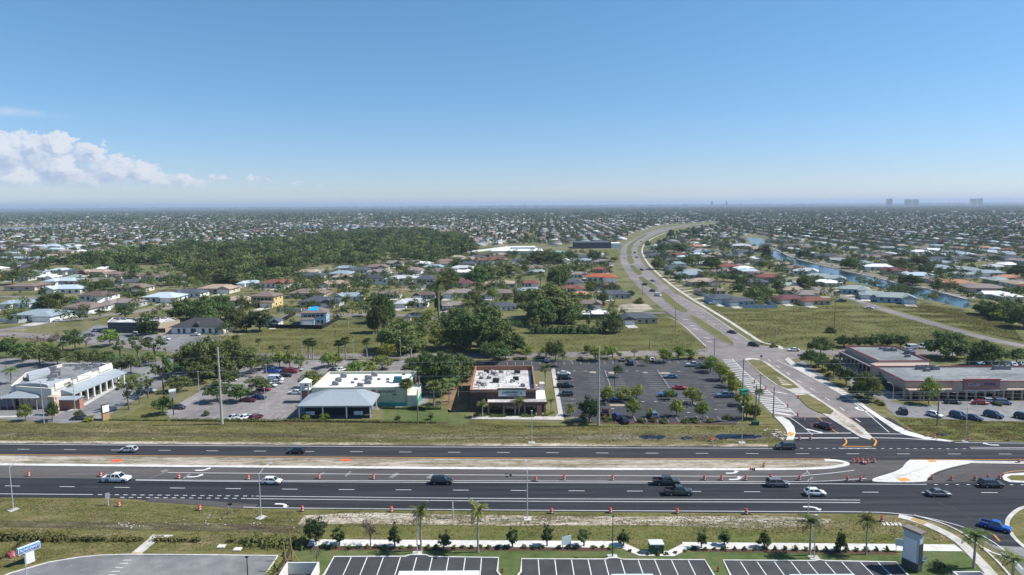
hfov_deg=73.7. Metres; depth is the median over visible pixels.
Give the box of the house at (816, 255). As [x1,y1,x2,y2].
[812,253,836,258]
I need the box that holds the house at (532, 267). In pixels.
[528,265,545,270]
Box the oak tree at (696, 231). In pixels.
[692,228,699,233]
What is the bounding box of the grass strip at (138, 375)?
[119,373,140,384]
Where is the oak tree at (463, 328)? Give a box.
[442,311,490,349]
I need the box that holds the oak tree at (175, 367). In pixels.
[160,362,183,376]
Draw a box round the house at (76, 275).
[62,274,87,278]
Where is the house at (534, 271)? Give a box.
[528,269,544,274]
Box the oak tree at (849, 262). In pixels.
[839,257,859,267]
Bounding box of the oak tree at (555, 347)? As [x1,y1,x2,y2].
[545,340,565,359]
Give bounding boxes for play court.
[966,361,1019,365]
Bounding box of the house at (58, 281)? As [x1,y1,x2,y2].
[42,277,83,285]
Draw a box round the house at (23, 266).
[14,264,47,269]
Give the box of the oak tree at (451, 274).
[440,266,460,285]
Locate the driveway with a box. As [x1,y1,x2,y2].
[662,273,870,302]
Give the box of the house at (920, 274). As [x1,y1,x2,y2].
[898,271,937,276]
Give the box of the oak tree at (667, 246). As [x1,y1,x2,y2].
[655,243,673,250]
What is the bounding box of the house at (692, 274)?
[675,271,702,280]
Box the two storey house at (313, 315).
[298,306,330,328]
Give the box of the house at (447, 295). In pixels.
[442,289,475,300]
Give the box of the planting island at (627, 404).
[567,371,695,418]
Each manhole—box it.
[216,544,225,547]
[232,547,241,550]
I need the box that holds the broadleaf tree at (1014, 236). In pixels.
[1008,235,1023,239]
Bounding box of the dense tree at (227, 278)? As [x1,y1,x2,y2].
[208,272,237,283]
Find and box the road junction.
[698,345,798,366]
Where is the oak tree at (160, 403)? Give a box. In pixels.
[150,393,174,414]
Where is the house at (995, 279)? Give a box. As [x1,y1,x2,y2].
[981,276,1009,283]
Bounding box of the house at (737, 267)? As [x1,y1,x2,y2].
[733,266,754,271]
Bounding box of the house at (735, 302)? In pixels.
[724,297,754,307]
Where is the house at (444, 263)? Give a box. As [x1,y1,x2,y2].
[438,261,452,266]
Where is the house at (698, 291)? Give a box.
[694,287,725,295]
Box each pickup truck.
[101,472,131,482]
[264,367,279,372]
[556,381,573,387]
[601,408,609,416]
[652,474,679,485]
[658,390,676,396]
[664,484,692,495]
[686,361,701,366]
[715,391,734,397]
[979,518,1011,532]
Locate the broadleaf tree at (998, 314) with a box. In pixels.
[988,309,1007,319]
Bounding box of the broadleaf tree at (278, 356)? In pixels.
[270,349,284,367]
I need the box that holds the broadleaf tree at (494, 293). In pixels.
[485,287,499,299]
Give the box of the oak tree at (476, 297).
[462,292,482,306]
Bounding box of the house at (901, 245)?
[895,244,908,247]
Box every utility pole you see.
[217,347,223,424]
[417,389,418,423]
[597,346,600,425]
[753,385,759,419]
[772,388,774,416]
[936,390,942,425]
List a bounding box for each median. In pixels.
[0,456,842,467]
[744,358,871,439]
[972,461,1023,463]
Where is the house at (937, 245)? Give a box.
[929,244,944,247]
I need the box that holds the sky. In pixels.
[0,0,1023,208]
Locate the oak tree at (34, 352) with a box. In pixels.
[21,344,51,364]
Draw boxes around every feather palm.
[1,365,19,383]
[430,275,446,315]
[436,382,446,407]
[440,377,456,403]
[453,378,462,401]
[458,299,474,311]
[476,399,488,416]
[509,396,526,414]
[515,274,524,286]
[536,273,545,287]
[538,362,551,386]
[558,353,566,366]
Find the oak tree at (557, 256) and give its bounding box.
[542,250,567,261]
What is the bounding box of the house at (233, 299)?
[229,296,250,307]
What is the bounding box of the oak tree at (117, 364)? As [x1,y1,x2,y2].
[109,355,128,370]
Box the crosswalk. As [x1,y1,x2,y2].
[108,559,131,574]
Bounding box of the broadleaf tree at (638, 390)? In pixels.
[629,384,644,398]
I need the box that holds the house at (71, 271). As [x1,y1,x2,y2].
[59,269,79,274]
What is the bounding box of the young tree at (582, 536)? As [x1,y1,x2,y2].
[576,528,590,545]
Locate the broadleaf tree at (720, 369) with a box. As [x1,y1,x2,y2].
[711,362,730,379]
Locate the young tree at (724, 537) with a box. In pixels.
[717,530,731,544]
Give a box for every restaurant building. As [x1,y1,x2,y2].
[296,371,422,418]
[470,366,546,415]
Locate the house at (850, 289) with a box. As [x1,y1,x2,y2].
[839,285,871,294]
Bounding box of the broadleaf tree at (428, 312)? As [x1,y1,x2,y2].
[418,310,433,324]
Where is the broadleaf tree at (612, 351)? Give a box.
[603,345,622,356]
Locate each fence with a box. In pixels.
[0,318,26,322]
[70,299,103,302]
[270,311,338,328]
[281,308,304,310]
[371,281,413,284]
[742,300,776,307]
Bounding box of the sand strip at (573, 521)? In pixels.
[298,513,831,527]
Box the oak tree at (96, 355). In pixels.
[81,349,108,362]
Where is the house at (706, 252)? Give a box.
[691,249,714,253]
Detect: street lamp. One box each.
[7,456,27,511]
[255,462,272,519]
[524,460,530,520]
[528,410,534,443]
[738,406,745,443]
[795,461,809,518]
[962,400,972,442]
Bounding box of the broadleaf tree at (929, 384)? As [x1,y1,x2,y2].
[917,377,944,403]
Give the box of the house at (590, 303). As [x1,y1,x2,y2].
[579,299,602,310]
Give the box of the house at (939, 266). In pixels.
[923,264,948,271]
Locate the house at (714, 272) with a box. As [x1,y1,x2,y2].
[711,269,733,274]
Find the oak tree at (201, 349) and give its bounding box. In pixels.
[187,336,233,377]
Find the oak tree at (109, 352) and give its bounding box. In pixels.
[100,350,114,360]
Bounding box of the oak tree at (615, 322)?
[601,311,624,331]
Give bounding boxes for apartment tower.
[886,198,892,206]
[904,199,910,206]
[911,199,918,206]
[969,198,976,205]
[976,198,982,206]
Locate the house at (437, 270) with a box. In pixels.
[424,268,445,274]
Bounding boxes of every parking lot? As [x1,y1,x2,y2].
[0,358,190,422]
[9,555,276,574]
[78,325,221,346]
[164,360,464,419]
[325,555,498,574]
[473,359,742,422]
[520,559,712,574]
[725,561,905,574]
[796,358,1023,420]
[913,349,955,355]
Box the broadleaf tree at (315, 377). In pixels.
[297,370,324,385]
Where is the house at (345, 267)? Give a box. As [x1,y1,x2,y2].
[333,265,353,270]
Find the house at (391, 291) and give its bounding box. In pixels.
[377,289,402,300]
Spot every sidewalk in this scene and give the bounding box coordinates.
[0,385,115,417]
[133,535,172,553]
[306,539,962,556]
[472,369,563,419]
[641,233,783,348]
[775,405,951,441]
[785,357,863,406]
[898,514,997,574]
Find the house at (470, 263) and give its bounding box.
[462,261,475,266]
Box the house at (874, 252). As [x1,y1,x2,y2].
[870,250,883,253]
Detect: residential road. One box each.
[0,232,1023,346]
[28,221,1001,297]
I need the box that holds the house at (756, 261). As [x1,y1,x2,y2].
[746,259,769,264]
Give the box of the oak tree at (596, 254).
[586,250,601,259]
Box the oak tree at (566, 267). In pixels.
[559,264,571,276]
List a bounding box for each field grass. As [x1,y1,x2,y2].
[192,318,414,357]
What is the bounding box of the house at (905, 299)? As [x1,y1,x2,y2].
[874,292,917,306]
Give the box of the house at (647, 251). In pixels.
[644,250,658,253]
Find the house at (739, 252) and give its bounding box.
[733,249,754,254]
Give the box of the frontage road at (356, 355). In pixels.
[0,332,971,358]
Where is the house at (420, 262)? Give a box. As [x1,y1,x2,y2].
[416,261,431,266]
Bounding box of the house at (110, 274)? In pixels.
[98,271,124,276]
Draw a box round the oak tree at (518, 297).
[513,290,530,302]
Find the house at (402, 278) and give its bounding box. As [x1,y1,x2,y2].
[385,275,418,282]
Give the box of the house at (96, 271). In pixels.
[76,269,115,275]
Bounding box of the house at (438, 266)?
[422,264,443,269]
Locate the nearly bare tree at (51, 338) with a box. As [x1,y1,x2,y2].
[36,334,59,342]
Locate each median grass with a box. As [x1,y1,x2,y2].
[626,233,733,344]
[747,359,833,414]
[1007,475,1023,480]
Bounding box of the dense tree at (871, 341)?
[864,334,878,345]
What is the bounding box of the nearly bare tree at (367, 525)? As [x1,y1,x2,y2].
[362,518,376,546]
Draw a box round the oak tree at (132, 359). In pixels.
[119,354,142,373]
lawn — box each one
[0,248,1021,323]
[30,247,1005,330]
[292,547,984,574]
[383,404,469,424]
[848,536,948,543]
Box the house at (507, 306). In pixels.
[489,302,516,310]
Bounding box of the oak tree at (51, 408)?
[43,400,59,420]
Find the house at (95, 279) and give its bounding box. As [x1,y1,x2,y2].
[74,278,123,284]
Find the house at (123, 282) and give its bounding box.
[111,279,139,288]
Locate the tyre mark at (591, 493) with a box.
[91,435,977,520]
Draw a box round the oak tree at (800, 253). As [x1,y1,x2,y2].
[795,250,814,257]
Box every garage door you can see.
[34,318,47,321]
[162,299,172,302]
[218,290,227,293]
[261,304,270,307]
[302,321,311,324]
[625,321,633,324]
[805,302,812,305]
[904,300,914,303]
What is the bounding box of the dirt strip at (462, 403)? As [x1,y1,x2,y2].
[444,371,470,411]
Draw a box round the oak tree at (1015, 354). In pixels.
[1006,348,1023,361]
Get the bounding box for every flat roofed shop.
[398,571,478,574]
[611,574,652,574]
[789,574,854,574]
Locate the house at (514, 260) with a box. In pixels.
[511,258,524,262]
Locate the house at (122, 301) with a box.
[102,298,148,307]
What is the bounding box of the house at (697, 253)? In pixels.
[689,252,704,256]
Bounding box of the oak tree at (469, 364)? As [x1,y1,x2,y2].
[454,352,475,379]
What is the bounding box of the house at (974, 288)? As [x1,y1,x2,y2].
[957,282,1007,292]
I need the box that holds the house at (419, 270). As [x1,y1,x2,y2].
[404,267,423,274]
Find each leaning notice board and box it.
[562,535,570,548]
[895,538,902,548]
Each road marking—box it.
[0,407,1023,540]
[40,295,1023,568]
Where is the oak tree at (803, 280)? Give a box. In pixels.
[796,275,813,286]
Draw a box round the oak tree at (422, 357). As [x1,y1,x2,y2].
[412,351,437,375]
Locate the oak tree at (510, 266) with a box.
[499,263,519,272]
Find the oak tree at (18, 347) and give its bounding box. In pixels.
[7,341,35,361]
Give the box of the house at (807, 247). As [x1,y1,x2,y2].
[795,245,813,249]
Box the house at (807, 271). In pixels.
[792,268,818,274]
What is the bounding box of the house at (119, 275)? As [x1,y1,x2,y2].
[115,273,135,278]
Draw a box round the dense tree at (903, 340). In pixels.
[894,334,910,346]
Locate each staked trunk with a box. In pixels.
[280,542,287,571]
[286,533,298,561]
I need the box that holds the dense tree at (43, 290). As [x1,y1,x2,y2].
[37,287,46,293]
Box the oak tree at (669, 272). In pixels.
[664,270,675,277]
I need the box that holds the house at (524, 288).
[517,287,540,292]
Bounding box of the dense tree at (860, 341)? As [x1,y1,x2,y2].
[850,335,868,345]
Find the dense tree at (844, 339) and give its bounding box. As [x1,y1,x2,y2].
[833,335,854,346]
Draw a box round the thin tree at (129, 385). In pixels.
[115,375,139,409]
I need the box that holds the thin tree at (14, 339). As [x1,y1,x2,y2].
[7,334,19,342]
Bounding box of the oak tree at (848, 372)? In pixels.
[833,366,858,384]
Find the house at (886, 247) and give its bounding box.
[879,246,894,249]
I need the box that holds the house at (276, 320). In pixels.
[263,317,283,328]
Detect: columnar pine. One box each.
[38,251,49,268]
[434,281,442,315]
[760,245,771,259]
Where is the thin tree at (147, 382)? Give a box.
[140,372,154,397]
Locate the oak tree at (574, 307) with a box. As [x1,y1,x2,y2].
[555,301,581,322]
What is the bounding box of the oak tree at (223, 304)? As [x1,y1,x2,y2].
[207,294,234,317]
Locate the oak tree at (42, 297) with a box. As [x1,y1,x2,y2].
[34,291,69,306]
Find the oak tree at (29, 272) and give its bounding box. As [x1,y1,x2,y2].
[15,268,38,276]
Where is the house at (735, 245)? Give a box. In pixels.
[729,243,751,247]
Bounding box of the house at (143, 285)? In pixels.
[115,283,155,291]
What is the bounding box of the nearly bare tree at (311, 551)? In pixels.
[309,547,321,561]
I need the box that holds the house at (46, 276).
[37,274,61,281]
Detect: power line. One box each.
[0,370,217,375]
[98,357,206,361]
[221,370,588,375]
[227,386,587,391]
[232,357,590,362]
[612,357,1004,363]
[613,371,1008,377]
[613,387,1013,393]
[760,386,931,391]
[761,390,928,395]
[762,394,925,399]
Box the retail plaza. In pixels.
[0,363,126,415]
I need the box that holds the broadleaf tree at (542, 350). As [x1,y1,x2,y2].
[538,345,552,356]
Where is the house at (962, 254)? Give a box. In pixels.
[958,252,973,256]
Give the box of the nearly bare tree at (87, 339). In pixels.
[81,334,91,348]
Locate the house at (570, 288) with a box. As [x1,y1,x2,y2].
[561,285,583,291]
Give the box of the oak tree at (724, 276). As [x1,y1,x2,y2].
[716,273,730,280]
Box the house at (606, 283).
[593,281,618,291]
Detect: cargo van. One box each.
[267,374,283,380]
[903,344,917,349]
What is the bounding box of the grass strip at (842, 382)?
[799,357,850,385]
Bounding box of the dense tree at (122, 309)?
[114,304,133,317]
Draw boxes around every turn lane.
[0,463,869,482]
[842,460,908,480]
[924,464,1023,482]
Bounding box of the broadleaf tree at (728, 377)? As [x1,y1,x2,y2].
[720,371,737,384]
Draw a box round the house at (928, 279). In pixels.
[921,276,941,282]
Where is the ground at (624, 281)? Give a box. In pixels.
[0,207,1023,563]
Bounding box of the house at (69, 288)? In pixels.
[35,284,92,295]
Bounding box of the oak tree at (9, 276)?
[0,270,22,283]
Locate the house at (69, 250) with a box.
[59,249,74,252]
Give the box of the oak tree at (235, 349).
[212,339,245,372]
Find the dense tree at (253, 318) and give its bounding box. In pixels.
[245,310,272,330]
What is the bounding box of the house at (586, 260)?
[573,258,591,263]
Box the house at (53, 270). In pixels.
[50,268,68,273]
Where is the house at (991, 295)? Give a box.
[966,291,1023,300]
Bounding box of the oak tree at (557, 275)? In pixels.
[546,264,568,284]
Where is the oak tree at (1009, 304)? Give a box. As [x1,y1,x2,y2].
[988,300,1021,318]
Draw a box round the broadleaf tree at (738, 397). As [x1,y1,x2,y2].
[733,392,752,402]
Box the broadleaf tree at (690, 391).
[682,386,704,403]
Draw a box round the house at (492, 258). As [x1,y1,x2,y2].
[476,257,503,262]
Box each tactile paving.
[896,460,936,480]
[911,518,926,523]
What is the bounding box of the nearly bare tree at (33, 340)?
[24,335,38,343]
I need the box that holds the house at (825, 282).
[815,279,841,286]
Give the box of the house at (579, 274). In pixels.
[570,272,587,278]
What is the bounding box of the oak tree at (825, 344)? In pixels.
[806,336,835,352]
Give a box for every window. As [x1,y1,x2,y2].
[155,328,164,332]
[489,405,501,411]
[505,405,513,410]
[516,405,522,410]
[526,405,535,410]
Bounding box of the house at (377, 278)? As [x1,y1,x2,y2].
[353,275,384,284]
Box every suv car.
[285,368,298,372]
[430,475,452,484]
[557,374,571,379]
[558,390,572,396]
[602,397,617,401]
[611,412,622,420]
[627,360,633,364]
[650,410,658,417]
[748,341,759,346]
[765,477,789,487]
[775,441,796,449]
[814,421,833,429]
[898,406,907,414]
[948,410,968,418]
[977,478,1004,487]
[983,409,1003,418]
[993,398,1012,404]
[1013,411,1023,418]
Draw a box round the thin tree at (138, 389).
[133,379,145,403]
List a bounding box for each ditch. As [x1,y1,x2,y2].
[0,432,789,440]
[0,521,303,532]
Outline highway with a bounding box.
[0,417,1023,546]
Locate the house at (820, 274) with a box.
[807,273,827,277]
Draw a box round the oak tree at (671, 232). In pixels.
[667,230,674,235]
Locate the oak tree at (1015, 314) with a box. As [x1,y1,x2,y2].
[1004,303,1023,326]
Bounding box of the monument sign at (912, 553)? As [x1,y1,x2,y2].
[901,524,926,572]
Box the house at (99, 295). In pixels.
[77,291,119,300]
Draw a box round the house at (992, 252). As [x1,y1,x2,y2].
[988,250,1009,253]
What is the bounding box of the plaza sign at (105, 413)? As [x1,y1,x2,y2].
[101,403,109,420]
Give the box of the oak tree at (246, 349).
[241,346,257,354]
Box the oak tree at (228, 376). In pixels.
[215,369,241,384]
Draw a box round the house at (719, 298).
[703,293,734,305]
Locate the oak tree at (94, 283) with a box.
[83,281,96,290]
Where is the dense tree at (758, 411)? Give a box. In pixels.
[747,405,761,416]
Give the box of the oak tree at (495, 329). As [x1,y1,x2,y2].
[475,316,515,352]
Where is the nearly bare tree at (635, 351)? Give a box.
[630,348,640,357]
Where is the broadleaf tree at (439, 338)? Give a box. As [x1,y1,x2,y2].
[425,326,456,348]
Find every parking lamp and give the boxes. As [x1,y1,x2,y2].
[22,552,26,574]
[39,381,44,423]
[412,514,422,553]
[607,515,616,556]
[807,514,819,559]
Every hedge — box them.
[0,528,70,542]
[0,540,22,559]
[69,532,106,542]
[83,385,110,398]
[108,533,142,542]
[109,418,167,420]
[151,533,187,542]
[170,417,282,421]
[189,535,200,542]
[228,535,235,542]
[239,536,248,543]
[246,531,308,550]
[265,546,290,574]
[283,418,436,423]
[381,406,441,409]
[473,413,485,416]
[490,414,505,416]
[514,356,525,359]
[529,324,605,333]
[543,409,553,416]
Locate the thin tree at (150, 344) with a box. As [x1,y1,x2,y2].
[143,330,167,361]
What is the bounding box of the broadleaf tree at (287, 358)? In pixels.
[282,351,294,367]
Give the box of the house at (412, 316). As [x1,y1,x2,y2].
[402,312,425,321]
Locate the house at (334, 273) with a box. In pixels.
[328,270,353,276]
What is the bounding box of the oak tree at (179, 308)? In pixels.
[169,297,200,319]
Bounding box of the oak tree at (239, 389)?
[227,384,252,401]
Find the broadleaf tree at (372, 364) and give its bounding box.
[363,360,379,370]
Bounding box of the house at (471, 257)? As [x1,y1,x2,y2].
[461,256,475,262]
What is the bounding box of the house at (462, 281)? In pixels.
[451,279,472,288]
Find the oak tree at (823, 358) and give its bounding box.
[812,352,830,367]
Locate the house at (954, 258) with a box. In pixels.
[949,256,977,262]
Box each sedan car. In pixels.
[71,414,86,419]
[141,387,156,392]
[171,403,186,409]
[225,413,240,419]
[237,413,250,419]
[240,396,256,401]
[251,394,266,399]
[255,387,271,390]
[271,379,283,383]
[279,372,292,376]
[288,389,299,394]
[335,367,345,370]
[557,370,570,374]
[619,417,629,423]
[664,373,677,378]
[672,385,686,389]
[787,347,799,350]
[924,488,951,496]
[943,398,961,403]
[965,413,983,420]
[970,399,989,404]
[1007,362,1018,365]
[1016,361,1023,365]
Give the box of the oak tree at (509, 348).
[503,344,514,359]
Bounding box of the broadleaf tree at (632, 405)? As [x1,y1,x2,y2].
[625,397,642,415]
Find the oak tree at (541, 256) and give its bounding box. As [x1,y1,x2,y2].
[525,251,550,263]
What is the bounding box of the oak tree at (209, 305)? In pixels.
[186,295,220,317]
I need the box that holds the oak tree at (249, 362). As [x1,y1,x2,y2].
[235,350,264,373]
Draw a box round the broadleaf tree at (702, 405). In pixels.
[694,400,709,419]
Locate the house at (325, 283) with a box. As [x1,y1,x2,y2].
[318,280,349,289]
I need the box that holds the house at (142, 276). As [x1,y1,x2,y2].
[131,273,158,279]
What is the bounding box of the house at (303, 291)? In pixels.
[287,288,330,297]
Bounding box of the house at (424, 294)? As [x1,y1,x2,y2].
[412,291,435,298]
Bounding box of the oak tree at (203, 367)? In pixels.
[184,361,215,383]
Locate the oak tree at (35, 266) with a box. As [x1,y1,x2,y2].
[28,263,46,269]
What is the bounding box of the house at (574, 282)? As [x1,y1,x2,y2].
[562,279,582,285]
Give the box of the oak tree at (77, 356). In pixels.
[64,349,90,362]
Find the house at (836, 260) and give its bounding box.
[828,258,845,263]
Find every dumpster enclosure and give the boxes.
[279,562,319,574]
[952,571,985,574]
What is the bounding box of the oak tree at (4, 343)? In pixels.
[0,337,17,357]
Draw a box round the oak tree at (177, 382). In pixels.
[162,376,193,391]
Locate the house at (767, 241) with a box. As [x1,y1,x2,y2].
[765,239,785,242]
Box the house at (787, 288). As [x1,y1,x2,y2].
[780,285,802,293]
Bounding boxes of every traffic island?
[872,460,974,482]
[1002,473,1023,482]
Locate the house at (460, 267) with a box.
[452,265,473,269]
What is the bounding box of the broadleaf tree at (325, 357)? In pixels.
[318,352,336,367]
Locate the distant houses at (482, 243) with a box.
[0,207,1023,264]
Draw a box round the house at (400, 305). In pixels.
[394,298,428,310]
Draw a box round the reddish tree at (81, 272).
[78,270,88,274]
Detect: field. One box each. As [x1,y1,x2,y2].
[222,316,706,353]
[450,248,618,261]
[641,230,689,255]
[700,303,1023,351]
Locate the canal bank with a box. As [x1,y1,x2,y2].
[773,248,968,299]
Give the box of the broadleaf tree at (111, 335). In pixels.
[95,329,120,345]
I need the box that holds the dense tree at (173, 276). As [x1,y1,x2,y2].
[158,274,184,283]
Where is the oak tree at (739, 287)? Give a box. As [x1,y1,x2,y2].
[733,283,745,291]
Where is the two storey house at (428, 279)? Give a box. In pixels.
[414,275,436,289]
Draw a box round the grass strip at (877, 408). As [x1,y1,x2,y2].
[861,392,896,418]
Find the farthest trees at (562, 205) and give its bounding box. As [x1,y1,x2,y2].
[0,202,1023,210]
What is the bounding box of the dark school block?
[573,241,620,248]
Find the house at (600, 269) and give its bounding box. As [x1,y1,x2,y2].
[592,267,608,273]
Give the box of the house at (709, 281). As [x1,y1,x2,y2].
[685,278,723,288]
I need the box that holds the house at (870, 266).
[862,263,892,269]
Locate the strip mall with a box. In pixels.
[839,346,1023,400]
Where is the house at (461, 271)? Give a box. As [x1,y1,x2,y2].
[455,269,470,274]
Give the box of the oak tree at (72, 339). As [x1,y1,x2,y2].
[61,329,87,349]
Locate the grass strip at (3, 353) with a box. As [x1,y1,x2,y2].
[0,351,167,358]
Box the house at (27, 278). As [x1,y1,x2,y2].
[5,275,36,281]
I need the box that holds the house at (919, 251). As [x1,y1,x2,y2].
[905,250,929,254]
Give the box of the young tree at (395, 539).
[387,521,401,546]
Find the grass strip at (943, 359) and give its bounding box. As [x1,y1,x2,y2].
[922,356,1023,363]
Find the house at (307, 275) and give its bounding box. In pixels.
[303,272,326,279]
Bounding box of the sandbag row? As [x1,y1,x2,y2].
[882,522,901,524]
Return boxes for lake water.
[0,226,67,230]
[288,225,446,228]
[748,237,764,245]
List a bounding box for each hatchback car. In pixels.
[118,445,138,452]
[248,413,263,419]
[261,476,282,484]
[287,446,305,453]
[803,487,826,496]
[925,410,943,417]
[981,397,993,402]
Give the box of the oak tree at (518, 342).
[498,330,527,349]
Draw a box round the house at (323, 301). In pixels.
[297,296,343,308]
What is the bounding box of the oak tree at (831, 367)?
[823,357,844,376]
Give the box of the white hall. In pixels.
[491,246,542,254]
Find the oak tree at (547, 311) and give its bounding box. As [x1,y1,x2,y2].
[527,296,557,324]
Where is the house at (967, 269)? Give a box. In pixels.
[941,266,981,271]
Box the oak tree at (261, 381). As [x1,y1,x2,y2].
[243,375,271,392]
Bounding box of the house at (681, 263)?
[667,261,686,265]
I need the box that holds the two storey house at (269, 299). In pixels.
[249,291,282,310]
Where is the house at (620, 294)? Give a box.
[600,290,630,300]
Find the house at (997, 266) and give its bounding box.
[982,264,1003,270]
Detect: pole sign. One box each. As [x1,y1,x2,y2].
[168,389,175,414]
[739,389,748,420]
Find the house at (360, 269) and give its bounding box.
[347,267,371,272]
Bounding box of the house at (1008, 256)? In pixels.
[997,255,1023,260]
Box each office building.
[108,316,179,333]
[170,317,234,333]
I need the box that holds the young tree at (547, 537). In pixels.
[541,524,553,545]
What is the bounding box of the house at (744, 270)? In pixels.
[737,268,758,274]
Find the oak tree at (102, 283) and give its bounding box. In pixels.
[96,279,115,287]
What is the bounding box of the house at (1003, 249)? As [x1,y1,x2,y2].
[998,248,1014,250]
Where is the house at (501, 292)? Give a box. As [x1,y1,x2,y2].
[483,289,512,300]
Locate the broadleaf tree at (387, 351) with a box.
[377,343,397,358]
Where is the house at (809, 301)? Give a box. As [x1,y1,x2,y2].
[796,296,831,307]
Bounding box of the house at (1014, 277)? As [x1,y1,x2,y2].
[992,274,1023,280]
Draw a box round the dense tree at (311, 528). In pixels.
[303,515,328,544]
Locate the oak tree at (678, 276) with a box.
[674,273,684,280]
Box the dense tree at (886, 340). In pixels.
[875,333,898,345]
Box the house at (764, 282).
[740,278,768,287]
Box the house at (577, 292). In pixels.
[575,291,589,298]
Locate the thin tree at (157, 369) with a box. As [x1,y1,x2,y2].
[149,348,173,393]
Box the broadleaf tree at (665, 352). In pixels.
[657,348,672,362]
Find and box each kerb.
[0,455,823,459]
[0,459,849,470]
[5,554,277,574]
[323,554,500,574]
[517,557,714,574]
[570,371,695,419]
[626,235,734,345]
[723,559,908,574]
[914,506,1023,574]
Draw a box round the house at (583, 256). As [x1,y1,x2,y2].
[574,255,589,258]
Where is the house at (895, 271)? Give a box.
[877,266,914,274]
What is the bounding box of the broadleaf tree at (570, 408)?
[565,403,575,415]
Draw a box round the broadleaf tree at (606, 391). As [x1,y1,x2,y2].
[600,385,615,402]
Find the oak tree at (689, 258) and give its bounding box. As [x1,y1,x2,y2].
[679,255,695,263]
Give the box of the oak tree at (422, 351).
[417,350,434,357]
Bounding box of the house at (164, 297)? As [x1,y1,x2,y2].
[142,292,187,304]
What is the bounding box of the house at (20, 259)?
[17,256,38,260]
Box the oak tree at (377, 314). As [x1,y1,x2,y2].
[364,302,388,331]
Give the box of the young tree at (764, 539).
[755,530,771,545]
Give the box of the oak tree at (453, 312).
[440,306,471,327]
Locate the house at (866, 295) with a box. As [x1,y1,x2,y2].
[858,291,883,300]
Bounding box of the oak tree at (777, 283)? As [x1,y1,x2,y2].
[768,279,785,289]
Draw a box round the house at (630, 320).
[617,312,657,327]
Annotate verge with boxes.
[0,370,792,446]
[0,497,1020,574]
[893,417,1023,441]
[1009,509,1023,543]
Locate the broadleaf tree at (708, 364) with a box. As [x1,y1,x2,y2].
[700,355,720,371]
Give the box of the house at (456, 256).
[452,255,464,259]
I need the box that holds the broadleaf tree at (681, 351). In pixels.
[671,346,688,358]
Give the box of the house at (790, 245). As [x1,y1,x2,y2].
[780,243,798,247]
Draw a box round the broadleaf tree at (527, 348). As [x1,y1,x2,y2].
[518,345,532,355]
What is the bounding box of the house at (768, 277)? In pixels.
[753,274,783,280]
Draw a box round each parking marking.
[343,557,890,574]
[515,361,719,421]
[883,401,1023,419]
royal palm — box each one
[408,500,429,550]
[467,498,488,551]
[796,513,826,554]
[856,511,879,554]
[960,527,994,568]
[995,547,1023,574]
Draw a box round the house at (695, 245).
[688,244,705,248]
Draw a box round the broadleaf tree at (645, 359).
[643,355,650,363]
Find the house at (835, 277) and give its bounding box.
[820,275,845,284]
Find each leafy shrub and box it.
[82,415,95,421]
[301,414,310,418]
[319,413,330,419]
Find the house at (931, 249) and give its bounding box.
[926,248,940,251]
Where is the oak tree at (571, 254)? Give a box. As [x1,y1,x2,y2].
[564,251,578,259]
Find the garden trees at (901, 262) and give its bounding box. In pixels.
[0,234,1023,344]
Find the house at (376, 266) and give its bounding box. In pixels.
[366,264,389,269]
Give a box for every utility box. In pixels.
[648,539,663,553]
[751,420,758,424]
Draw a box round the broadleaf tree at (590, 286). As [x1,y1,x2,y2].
[585,282,593,289]
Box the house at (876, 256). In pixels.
[859,255,880,259]
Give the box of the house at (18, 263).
[0,262,23,267]
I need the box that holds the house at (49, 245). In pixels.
[43,244,59,246]
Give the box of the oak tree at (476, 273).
[462,265,489,283]
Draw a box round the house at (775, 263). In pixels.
[773,262,790,267]
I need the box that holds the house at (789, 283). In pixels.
[777,282,801,287]
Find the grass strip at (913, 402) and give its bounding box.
[892,399,937,404]
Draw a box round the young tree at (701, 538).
[697,529,706,547]
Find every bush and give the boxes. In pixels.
[7,550,14,557]
[604,416,612,421]
[633,297,644,303]
[637,418,645,422]
[650,416,657,421]
[659,418,668,423]
[682,417,690,422]
[689,417,699,422]
[705,417,713,422]
[722,414,731,419]
[825,327,836,332]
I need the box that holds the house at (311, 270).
[295,269,320,274]
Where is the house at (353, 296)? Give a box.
[335,292,365,300]
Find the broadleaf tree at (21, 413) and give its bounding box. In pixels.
[15,403,32,420]
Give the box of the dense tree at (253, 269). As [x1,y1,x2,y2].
[242,266,261,273]
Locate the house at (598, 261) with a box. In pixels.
[593,259,613,265]
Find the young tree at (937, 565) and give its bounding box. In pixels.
[933,559,946,571]
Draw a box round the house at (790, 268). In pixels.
[784,265,806,271]
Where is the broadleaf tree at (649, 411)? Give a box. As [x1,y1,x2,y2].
[646,407,653,415]
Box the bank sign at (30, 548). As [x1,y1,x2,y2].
[17,540,40,563]
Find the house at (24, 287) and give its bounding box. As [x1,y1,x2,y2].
[2,282,52,290]
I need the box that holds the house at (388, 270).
[366,268,392,274]
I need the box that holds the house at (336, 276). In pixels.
[331,274,352,280]
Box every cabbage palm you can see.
[57,341,69,356]
[231,335,240,340]
[255,338,262,350]
[267,345,275,353]
[283,345,291,351]
[302,338,313,357]
[307,340,318,359]
[333,340,343,356]
[338,336,350,359]
[341,297,348,310]
[361,337,371,359]
[365,298,372,309]
[398,378,414,405]
[405,335,415,356]
[413,367,422,383]
[425,380,440,406]
[754,388,765,405]
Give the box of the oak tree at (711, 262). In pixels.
[702,257,722,268]
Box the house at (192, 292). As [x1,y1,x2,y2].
[173,289,208,296]
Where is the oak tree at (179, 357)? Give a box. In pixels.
[173,341,193,367]
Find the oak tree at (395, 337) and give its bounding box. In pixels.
[373,317,428,352]

